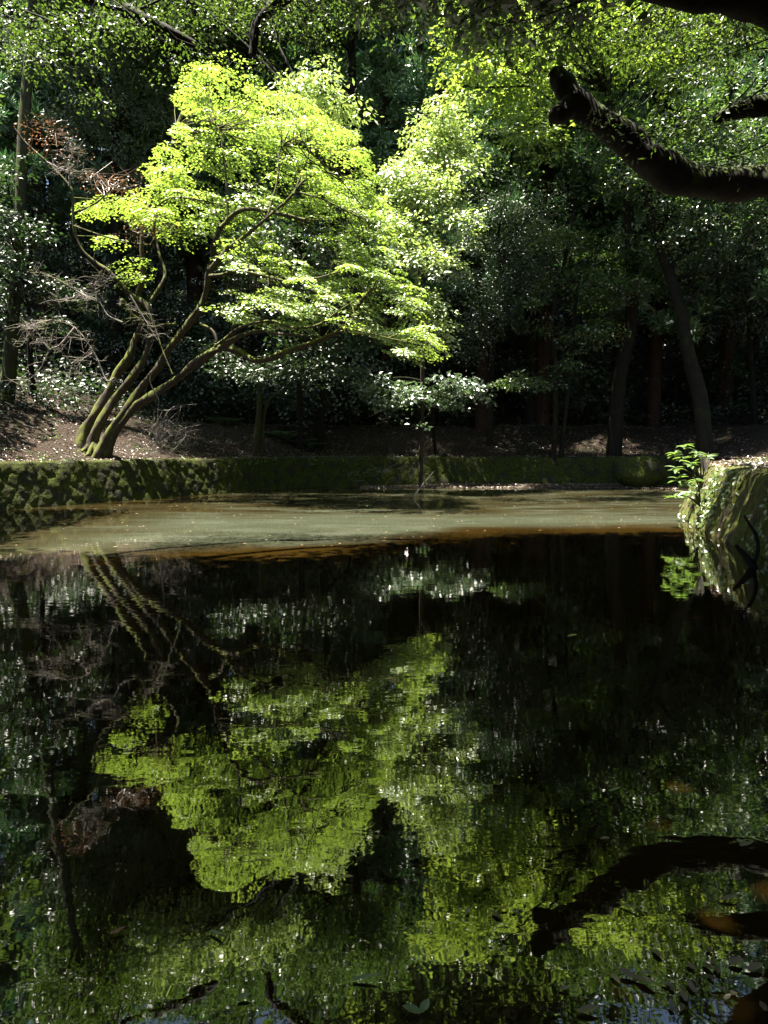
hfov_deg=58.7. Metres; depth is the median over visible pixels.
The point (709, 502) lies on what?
moss
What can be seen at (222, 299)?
understorey tree
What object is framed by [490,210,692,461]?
layered maple
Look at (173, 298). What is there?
understorey tree
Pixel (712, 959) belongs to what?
floating leaf
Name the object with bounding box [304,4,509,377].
cedar tree
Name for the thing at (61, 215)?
cedar tree
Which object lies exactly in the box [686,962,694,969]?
floating leaf
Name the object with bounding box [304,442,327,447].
fern
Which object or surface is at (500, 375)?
understorey tree
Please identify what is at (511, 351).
understorey tree
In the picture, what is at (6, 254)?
understorey tree
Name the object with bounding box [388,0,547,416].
cedar tree
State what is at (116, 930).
floating leaf
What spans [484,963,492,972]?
floating leaf
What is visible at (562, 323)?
understorey tree
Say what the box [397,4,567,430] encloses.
cedar tree
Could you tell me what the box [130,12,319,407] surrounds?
cedar tree
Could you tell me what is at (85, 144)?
cedar tree
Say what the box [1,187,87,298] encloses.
understorey tree
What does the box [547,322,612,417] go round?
understorey tree
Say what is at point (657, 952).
floating leaf
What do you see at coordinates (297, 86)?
pale tree
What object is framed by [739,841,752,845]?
floating leaf
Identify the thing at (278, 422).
understorey tree
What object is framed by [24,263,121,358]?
understorey tree
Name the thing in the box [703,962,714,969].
floating leaf
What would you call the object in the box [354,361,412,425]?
understorey tree
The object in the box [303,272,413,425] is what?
understorey tree
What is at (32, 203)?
understorey tree
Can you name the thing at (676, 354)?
understorey tree
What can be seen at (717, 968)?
floating leaf
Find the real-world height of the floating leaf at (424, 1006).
0.010 m
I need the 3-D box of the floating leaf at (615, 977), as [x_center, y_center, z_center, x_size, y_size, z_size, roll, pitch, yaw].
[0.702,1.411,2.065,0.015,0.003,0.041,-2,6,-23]
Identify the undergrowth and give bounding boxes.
[0,223,767,426]
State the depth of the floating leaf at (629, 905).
2.39 m
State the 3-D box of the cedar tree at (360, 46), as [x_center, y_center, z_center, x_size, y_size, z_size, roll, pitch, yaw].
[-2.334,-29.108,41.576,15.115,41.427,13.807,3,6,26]
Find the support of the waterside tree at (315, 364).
on the ground at (756, 433)
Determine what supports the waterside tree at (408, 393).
on the ground at (756, 433)
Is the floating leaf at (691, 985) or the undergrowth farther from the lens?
the undergrowth
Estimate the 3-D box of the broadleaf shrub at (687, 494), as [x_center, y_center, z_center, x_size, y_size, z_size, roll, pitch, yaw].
[6.199,-0.388,13.983,0.854,0.607,0.546,0,5,0]
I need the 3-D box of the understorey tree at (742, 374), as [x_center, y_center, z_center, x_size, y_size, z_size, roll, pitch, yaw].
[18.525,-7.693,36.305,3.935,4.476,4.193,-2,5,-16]
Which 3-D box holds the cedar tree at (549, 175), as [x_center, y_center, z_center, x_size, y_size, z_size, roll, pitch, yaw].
[8.254,-18.082,34.369,9.769,28.586,10.380,-3,6,-31]
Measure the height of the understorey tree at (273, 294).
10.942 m
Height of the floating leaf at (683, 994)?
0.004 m
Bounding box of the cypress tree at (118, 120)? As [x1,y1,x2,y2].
[0,0,232,388]
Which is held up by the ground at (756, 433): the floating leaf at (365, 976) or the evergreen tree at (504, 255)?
the evergreen tree at (504, 255)
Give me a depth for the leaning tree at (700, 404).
27.45 m
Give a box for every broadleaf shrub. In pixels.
[664,478,705,506]
[666,444,716,488]
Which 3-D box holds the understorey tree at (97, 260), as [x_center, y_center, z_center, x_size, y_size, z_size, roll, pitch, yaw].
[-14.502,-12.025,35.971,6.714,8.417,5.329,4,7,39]
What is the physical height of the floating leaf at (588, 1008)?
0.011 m
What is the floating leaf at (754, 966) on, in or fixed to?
on the pond water
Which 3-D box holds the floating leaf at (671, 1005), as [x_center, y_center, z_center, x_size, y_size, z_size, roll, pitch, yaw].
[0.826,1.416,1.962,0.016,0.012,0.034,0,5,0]
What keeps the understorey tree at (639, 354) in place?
on the ground at (756, 433)
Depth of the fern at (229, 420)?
31.04 m
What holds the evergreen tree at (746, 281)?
on the ground at (756, 433)
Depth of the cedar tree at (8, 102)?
30.35 m
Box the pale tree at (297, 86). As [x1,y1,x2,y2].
[84,0,383,449]
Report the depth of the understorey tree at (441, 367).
35.65 m
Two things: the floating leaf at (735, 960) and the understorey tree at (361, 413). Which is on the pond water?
the floating leaf at (735, 960)
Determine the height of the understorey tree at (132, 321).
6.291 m
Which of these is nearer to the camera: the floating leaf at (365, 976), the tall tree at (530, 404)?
the floating leaf at (365, 976)
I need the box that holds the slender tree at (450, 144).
[369,80,503,486]
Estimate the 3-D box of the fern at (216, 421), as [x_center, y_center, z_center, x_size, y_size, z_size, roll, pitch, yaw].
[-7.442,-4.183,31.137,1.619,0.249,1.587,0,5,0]
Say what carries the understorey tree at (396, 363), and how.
on the ground at (756, 433)
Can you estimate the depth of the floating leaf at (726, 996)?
1.99 m
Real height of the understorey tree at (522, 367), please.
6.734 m
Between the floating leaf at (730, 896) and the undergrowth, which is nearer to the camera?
the floating leaf at (730, 896)
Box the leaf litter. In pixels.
[0,411,767,488]
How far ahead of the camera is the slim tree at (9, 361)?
24.61 m
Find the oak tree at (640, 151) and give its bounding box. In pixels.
[333,0,767,202]
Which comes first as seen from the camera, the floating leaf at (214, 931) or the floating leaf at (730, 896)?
the floating leaf at (214, 931)
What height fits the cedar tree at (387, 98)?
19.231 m
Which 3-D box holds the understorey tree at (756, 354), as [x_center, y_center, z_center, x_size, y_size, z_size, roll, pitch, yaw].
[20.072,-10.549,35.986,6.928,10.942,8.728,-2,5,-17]
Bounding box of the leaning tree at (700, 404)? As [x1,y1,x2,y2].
[567,65,767,467]
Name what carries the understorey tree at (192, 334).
on the ground at (756, 433)
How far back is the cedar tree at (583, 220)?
35.28 m
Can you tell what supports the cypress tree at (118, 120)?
on the ground at (756, 433)
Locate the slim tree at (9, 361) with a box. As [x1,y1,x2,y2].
[0,0,36,402]
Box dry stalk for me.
[699,452,709,472]
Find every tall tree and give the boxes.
[0,0,391,425]
[320,0,708,425]
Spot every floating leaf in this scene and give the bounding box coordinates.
[110,926,125,933]
[209,929,222,933]
[237,993,250,998]
[352,973,379,979]
[402,998,429,1012]
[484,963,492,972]
[492,910,500,917]
[559,985,569,989]
[577,1004,598,1012]
[610,973,620,982]
[618,968,655,982]
[620,902,639,906]
[652,948,661,956]
[669,998,674,1010]
[680,989,688,1000]
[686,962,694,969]
[687,978,696,991]
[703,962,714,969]
[710,956,714,963]
[710,985,724,989]
[714,964,720,973]
[720,894,737,899]
[723,994,730,999]
[728,957,742,964]
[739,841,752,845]
[747,962,762,970]
[759,1001,767,1010]
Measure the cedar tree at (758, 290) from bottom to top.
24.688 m
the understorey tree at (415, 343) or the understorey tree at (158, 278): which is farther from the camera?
the understorey tree at (415, 343)
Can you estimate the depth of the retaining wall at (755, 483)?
12.05 m
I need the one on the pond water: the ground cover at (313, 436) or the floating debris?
the floating debris
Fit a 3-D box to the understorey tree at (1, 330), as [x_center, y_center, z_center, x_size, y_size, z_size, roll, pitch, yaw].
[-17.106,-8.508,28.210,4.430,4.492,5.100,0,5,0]
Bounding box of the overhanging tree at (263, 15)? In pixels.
[0,0,597,125]
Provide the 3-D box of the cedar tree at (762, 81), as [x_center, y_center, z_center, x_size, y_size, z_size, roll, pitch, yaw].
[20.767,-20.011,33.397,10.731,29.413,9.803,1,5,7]
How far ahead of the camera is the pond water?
3.54 m
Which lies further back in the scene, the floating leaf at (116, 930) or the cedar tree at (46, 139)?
the cedar tree at (46, 139)
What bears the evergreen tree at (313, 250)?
on the ground at (756, 433)
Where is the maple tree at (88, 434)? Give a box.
[4,50,449,459]
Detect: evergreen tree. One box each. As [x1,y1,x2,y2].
[0,152,93,397]
[202,195,401,450]
[431,155,587,445]
[686,215,767,423]
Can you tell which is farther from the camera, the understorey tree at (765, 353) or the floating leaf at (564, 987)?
the understorey tree at (765, 353)
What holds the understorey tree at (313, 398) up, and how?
on the ground at (756, 433)
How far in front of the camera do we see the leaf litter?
29.23 m
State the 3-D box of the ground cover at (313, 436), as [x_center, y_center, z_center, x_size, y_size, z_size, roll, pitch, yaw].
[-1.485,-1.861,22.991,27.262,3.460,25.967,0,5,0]
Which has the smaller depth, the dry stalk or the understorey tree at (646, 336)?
the dry stalk
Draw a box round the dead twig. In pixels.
[414,472,433,495]
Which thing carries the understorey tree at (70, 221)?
on the ground at (756, 433)
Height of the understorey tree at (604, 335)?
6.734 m
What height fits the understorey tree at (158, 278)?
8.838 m
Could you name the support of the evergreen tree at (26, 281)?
on the ground at (756, 433)
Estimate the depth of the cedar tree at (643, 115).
34.52 m
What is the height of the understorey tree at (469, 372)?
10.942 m
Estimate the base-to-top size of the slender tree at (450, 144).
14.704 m
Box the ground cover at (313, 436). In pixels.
[0,410,767,471]
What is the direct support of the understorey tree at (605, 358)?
on the ground at (756, 433)
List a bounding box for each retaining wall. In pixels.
[0,456,676,509]
[678,463,767,558]
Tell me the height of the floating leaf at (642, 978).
0.010 m
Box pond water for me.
[0,486,767,1023]
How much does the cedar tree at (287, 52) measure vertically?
29.106 m
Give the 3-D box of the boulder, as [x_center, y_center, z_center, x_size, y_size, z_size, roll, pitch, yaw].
[10.833,-1.659,28.946,2.190,1.554,1.243,0,5,0]
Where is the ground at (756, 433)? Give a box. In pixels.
[0,239,767,488]
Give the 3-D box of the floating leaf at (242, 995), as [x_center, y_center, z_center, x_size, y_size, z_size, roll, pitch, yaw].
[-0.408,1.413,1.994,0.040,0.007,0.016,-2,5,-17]
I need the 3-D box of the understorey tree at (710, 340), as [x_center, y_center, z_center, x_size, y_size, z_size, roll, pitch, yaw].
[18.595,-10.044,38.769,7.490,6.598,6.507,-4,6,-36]
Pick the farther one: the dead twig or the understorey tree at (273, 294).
the understorey tree at (273, 294)
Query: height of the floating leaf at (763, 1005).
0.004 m
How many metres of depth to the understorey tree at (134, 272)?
37.42 m
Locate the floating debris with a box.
[60,487,658,547]
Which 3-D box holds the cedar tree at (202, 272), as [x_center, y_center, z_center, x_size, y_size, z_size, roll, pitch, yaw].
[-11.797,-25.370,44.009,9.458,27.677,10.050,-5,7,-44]
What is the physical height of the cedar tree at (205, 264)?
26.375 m
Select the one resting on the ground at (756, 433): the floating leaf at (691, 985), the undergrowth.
the undergrowth
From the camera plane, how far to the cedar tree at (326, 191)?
46.85 m
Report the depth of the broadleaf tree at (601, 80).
27.30 m
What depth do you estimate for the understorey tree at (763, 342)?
33.32 m
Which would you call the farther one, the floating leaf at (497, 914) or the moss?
the moss
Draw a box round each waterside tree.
[186,330,394,457]
[347,369,498,455]
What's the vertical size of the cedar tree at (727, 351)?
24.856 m
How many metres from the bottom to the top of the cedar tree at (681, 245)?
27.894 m
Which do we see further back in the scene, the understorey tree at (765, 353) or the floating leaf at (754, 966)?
the understorey tree at (765, 353)
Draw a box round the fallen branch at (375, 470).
[347,460,403,480]
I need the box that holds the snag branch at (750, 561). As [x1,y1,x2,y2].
[734,515,759,567]
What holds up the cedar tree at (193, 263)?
on the ground at (756, 433)
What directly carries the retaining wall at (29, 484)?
on the ground at (756, 433)
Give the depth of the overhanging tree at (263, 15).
10.93 m
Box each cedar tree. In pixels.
[0,0,147,351]
[0,6,143,340]
[6,60,66,149]
[62,12,138,269]
[67,32,226,365]
[72,12,287,381]
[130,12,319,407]
[136,74,210,317]
[180,19,327,372]
[186,2,380,397]
[253,0,445,362]
[284,19,403,322]
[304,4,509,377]
[327,40,452,426]
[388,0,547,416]
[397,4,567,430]
[437,2,654,425]
[516,23,688,393]
[551,0,723,406]
[580,12,740,427]
[638,20,766,401]
[639,17,767,412]
[698,37,767,292]
[738,86,767,301]
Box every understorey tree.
[0,147,121,361]
[0,190,33,280]
[0,235,25,296]
[0,287,43,351]
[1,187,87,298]
[24,139,86,277]
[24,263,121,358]
[65,187,178,320]
[67,221,227,401]
[67,262,185,384]
[68,226,163,347]
[137,296,296,423]
[146,254,212,345]
[152,316,228,395]
[182,270,278,362]
[205,274,317,425]
[224,269,307,335]
[225,297,390,440]
[254,235,341,367]
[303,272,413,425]
[339,247,443,393]
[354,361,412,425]
[390,277,452,366]
[398,341,474,426]
[412,250,550,420]
[425,284,521,371]
[457,315,564,414]
[473,317,524,384]
[494,314,594,422]
[521,289,587,357]
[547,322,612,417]
[550,335,651,425]
[555,266,707,391]
[576,316,612,365]
[596,315,718,404]
[629,307,718,414]
[644,289,767,381]
[664,200,767,403]
[684,326,767,399]
[712,291,767,380]
[753,327,767,365]
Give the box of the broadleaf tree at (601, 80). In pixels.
[426,0,767,456]
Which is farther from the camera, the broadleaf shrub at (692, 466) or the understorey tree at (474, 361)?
the understorey tree at (474, 361)
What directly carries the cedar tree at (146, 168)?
on the ground at (756, 433)
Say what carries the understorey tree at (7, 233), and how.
on the ground at (756, 433)
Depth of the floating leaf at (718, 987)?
2.03 m
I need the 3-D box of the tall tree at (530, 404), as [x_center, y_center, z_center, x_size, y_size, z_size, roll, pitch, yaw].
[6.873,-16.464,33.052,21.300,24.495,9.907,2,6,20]
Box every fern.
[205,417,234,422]
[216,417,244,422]
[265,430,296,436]
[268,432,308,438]
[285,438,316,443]
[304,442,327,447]
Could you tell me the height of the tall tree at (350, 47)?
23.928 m
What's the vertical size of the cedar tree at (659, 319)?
23.389 m
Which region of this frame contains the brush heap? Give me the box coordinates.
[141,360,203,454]
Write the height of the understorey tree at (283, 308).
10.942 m
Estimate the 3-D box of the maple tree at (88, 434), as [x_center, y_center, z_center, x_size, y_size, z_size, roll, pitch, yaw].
[-4.724,-7.919,19.895,13.141,13.179,7.945,0,5,0]
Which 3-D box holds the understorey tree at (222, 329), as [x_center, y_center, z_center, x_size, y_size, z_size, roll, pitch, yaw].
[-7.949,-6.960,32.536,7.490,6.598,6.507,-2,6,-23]
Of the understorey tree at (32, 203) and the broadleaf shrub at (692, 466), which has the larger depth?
the understorey tree at (32, 203)
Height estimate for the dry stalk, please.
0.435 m
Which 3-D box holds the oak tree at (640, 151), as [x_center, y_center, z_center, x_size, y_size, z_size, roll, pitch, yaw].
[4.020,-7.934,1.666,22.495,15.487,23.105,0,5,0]
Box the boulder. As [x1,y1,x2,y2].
[611,454,665,487]

